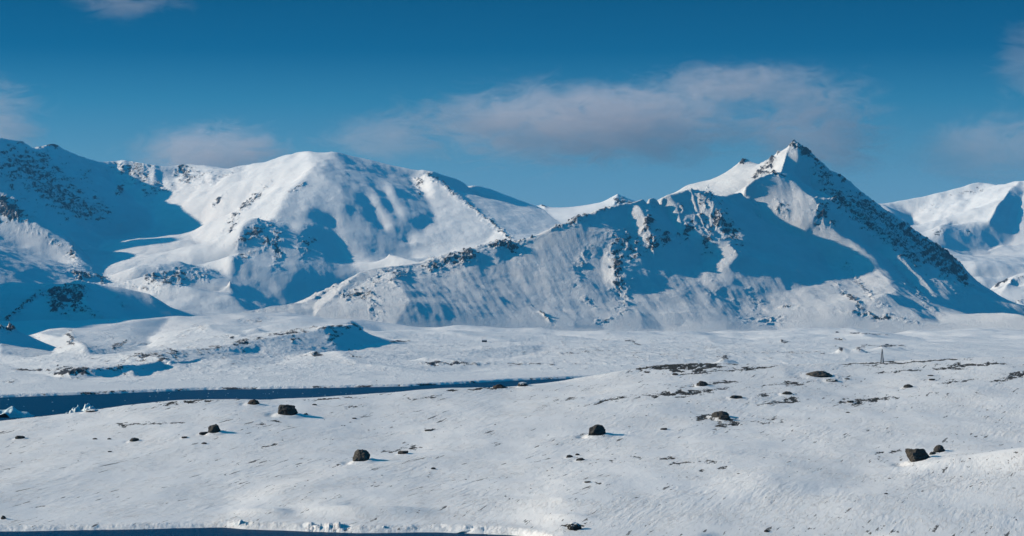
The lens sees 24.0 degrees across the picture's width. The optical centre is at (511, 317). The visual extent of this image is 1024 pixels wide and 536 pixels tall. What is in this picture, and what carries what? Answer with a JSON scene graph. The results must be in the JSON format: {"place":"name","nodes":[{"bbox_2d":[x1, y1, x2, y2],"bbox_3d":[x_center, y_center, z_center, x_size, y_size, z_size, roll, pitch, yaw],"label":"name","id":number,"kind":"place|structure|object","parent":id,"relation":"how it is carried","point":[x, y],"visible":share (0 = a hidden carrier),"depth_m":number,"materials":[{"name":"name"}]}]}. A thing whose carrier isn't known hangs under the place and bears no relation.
{"place":"outdoors","nodes":[
{"label":"outdoors","id":0,"kind":"place"},
{"bbox_2d":[0,322,55,350],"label":"hill","id":1,"kind":"structure","parent":0,"point":[10,334],"depth_m":2607.99,"materials":[{"name":"snow"}]},
{"bbox_2d":[0,280,219,320],"bbox_3d":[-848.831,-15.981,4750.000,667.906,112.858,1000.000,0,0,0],"label":"hill","id":2,"kind":"structure","parent":0,"point":[76,300],"depth_m":4540.90,"materials":[{"name":"white snow"}]},
{"bbox_2d":[0,138,560,314],"bbox_3d":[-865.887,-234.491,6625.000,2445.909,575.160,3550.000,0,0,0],"label":"mountain","id":3,"kind":"structure","parent":0,"point":[290,228],"depth_m":6463.70,"materials":[{"name":"white snow"}]},
{"bbox_2d":[0,378,573,535],"bbox_3d":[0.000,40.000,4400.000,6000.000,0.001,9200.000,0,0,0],"label":"water","id":4,"kind":"structure","parent":0,"point":[37,406],"depth_m":1142.40,"materials":[{"name":"blue liquid"}]},
{"bbox_2d":[0,406,34,417],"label":"ice floe","id":5,"kind":"object","parent":4,"relation":"on","point":[12,412],"visible":0.9,"depth_m":960.74,"materials":[{"name":"white ice"}]},
{"bbox_2d":[65,405,82,413],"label":"ice floe","id":6,"kind":"object","parent":4,"relation":"on","point":[76,409],"visible":0.52,"depth_m":978.74,"materials":[{"name":"white ice"}]},
{"bbox_2d":[81,403,99,411],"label":"ice floe","id":7,"kind":"object","parent":4,"relation":"on","point":[87,406],"visible":0.47,"depth_m":1010.52,"materials":[{"name":"white ice"}]},
{"bbox_2d":[452,529,469,532],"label":"ice block","id":8,"kind":"object","parent":4,"relation":"on","point":[467,530],"depth_m":446.60,"materials":[{"name":"white ice"}]},
{"bbox_2d":[0,357,1023,535],"bbox_3d":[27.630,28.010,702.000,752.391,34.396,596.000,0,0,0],"label":"ground","id":9,"kind":"structure","parent":0,"point":[69,472],"depth_m":544.02,"materials":[{"name":"white snow"}]},
{"bbox_2d":[85,409,97,411],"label":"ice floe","id":10,"kind":"object","parent":9,"relation":"on","point":[92,410],"visible":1,"depth_m":647.41,"materials":[{"name":"white ice"}]},
{"bbox_2d":[208,424,220,432],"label":"boulder","id":11,"kind":"object","parent":9,"relation":"on","point":[215,428],"visible":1,"depth_m":594.27,"materials":[{"name":"grey stone"}]},
{"bbox_2d":[233,520,242,525],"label":"ice block","id":12,"kind":"object","parent":9,"relation":"on","point":[239,522],"depth_m":457.43,"materials":[{"name":"white ice"}]},
{"bbox_2d":[247,399,259,404],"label":"boulder","id":13,"kind":"object","parent":9,"relation":"on","point":[253,402],"visible":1,"depth_m":656.24,"materials":[{"name":"grey stone"}]},
{"bbox_2d":[278,405,297,414],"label":"boulder","id":14,"kind":"object","parent":9,"relation":"on","point":[287,409],"visible":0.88,"depth_m":633.52,"materials":[{"name":"grey stone"}]},
{"bbox_2d":[352,449,369,460],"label":"boulder","id":15,"kind":"object","parent":9,"relation":"on","point":[362,455],"visible":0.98,"depth_m":543.61,"materials":[{"name":"grey stone"}]},
{"bbox_2d":[493,384,505,387],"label":"boulder","id":16,"kind":"object","parent":9,"relation":"on","point":[498,386],"visible":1,"depth_m":713.88,"materials":[{"name":"stone"}]},
{"bbox_2d":[9,359,1022,529],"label":"rubble","id":17,"kind":"object","parent":9,"relation":"on","point":[684,367],"visible":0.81,"depth_m":686.21,"materials":[{"name":"stone"}]},
{"bbox_2d":[518,382,527,385],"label":"boulder","id":18,"kind":"object","parent":9,"relation":"on","point":[523,384],"visible":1,"depth_m":720.24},
{"bbox_2d":[566,522,580,529],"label":"boulder","id":19,"kind":"object","parent":9,"relation":"on","point":[573,526],"visible":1,"depth_m":432.61,"materials":[{"name":"grey stone"}]},
{"bbox_2d":[588,424,605,435],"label":"boulder","id":20,"kind":"object","parent":9,"relation":"on","point":[597,429],"visible":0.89,"depth_m":587.90,"materials":[{"name":"grey stone"}]},
{"bbox_2d":[696,381,707,385],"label":"boulder","id":21,"kind":"object","parent":9,"relation":"on","point":[701,383],"visible":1,"depth_m":707.43,"materials":[{"name":"grey stone"}]},
{"bbox_2d":[711,411,728,417],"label":"boulder","id":22,"kind":"object","parent":9,"relation":"on","point":[717,414],"visible":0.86,"depth_m":631.87,"materials":[{"name":"grey stone"}]},
{"bbox_2d":[718,415,729,419],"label":"boulder","id":23,"kind":"object","parent":9,"relation":"on","point":[725,417],"visible":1,"depth_m":626.90,"materials":[{"name":"grey stone"}]},
{"bbox_2d":[730,395,742,398],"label":"rock slab","id":24,"kind":"object","parent":9,"relation":"on","point":[735,396],"visible":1,"depth_m":677.25,"materials":[{"name":"grey stone"}]},
{"bbox_2d":[806,371,832,376],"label":"boulder","id":25,"kind":"object","parent":9,"relation":"on","point":[819,374],"visible":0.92,"depth_m":751.19,"materials":[{"name":"grey stone"}]},
{"bbox_2d":[826,378,837,381],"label":"rock","id":26,"kind":"object","parent":9,"relation":"on","point":[832,380],"visible":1,"depth_m":741.64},
{"bbox_2d":[905,448,929,461],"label":"boulder","id":27,"kind":"object","parent":9,"relation":"on","point":[915,455],"visible":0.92,"depth_m":519.26,"materials":[{"name":"grey stone"}]},
{"bbox_2d":[933,445,944,452],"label":"boulder","id":28,"kind":"object","parent":9,"relation":"on","point":[938,448],"visible":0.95,"depth_m":538.76,"materials":[{"name":"grey stone"}]},
{"bbox_2d":[0,312,1023,397],"bbox_3d":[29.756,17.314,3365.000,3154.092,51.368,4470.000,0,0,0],"label":"snow plain","id":29,"kind":"structure","parent":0,"point":[285,350],"depth_m":2150.23,"materials":[{"name":"white snow"}]},
{"bbox_2d":[0,0,1023,207],"label":"sky","id":30,"kind":"structure","parent":0,"point":[550,103],"materials":[{"name":"blue"}]},
{"bbox_2d":[537,194,635,223],"bbox_3d":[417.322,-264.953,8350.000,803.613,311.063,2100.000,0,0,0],"label":"mountain","id":31,"kind":"structure","parent":0,"point":[561,215],"depth_m":8153.61,"materials":[{"name":"white snow"}]},
{"bbox_2d":[242,139,1023,333],"bbox_3d":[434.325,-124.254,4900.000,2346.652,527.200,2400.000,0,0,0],"label":"mountain","id":32,"kind":"structure","parent":0,"point":[794,234],"depth_m":4554.02,"materials":[{"name":"white snow"}]},
{"bbox_2d":[879,181,1023,288],"bbox_3d":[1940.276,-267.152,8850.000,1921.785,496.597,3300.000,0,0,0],"label":"mountain","id":33,"kind":"structure","parent":0,"point":[976,230],"depth_m":8308.35,"materials":[{"name":"white snow"}]},
{"bbox_2d":[990,273,1023,304],"bbox_3d":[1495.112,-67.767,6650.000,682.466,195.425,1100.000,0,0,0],"label":"hill","id":34,"kind":"structure","parent":0,"point":[1011,288],"depth_m":6477.44,"materials":[{"name":"white snow"}]}
]}

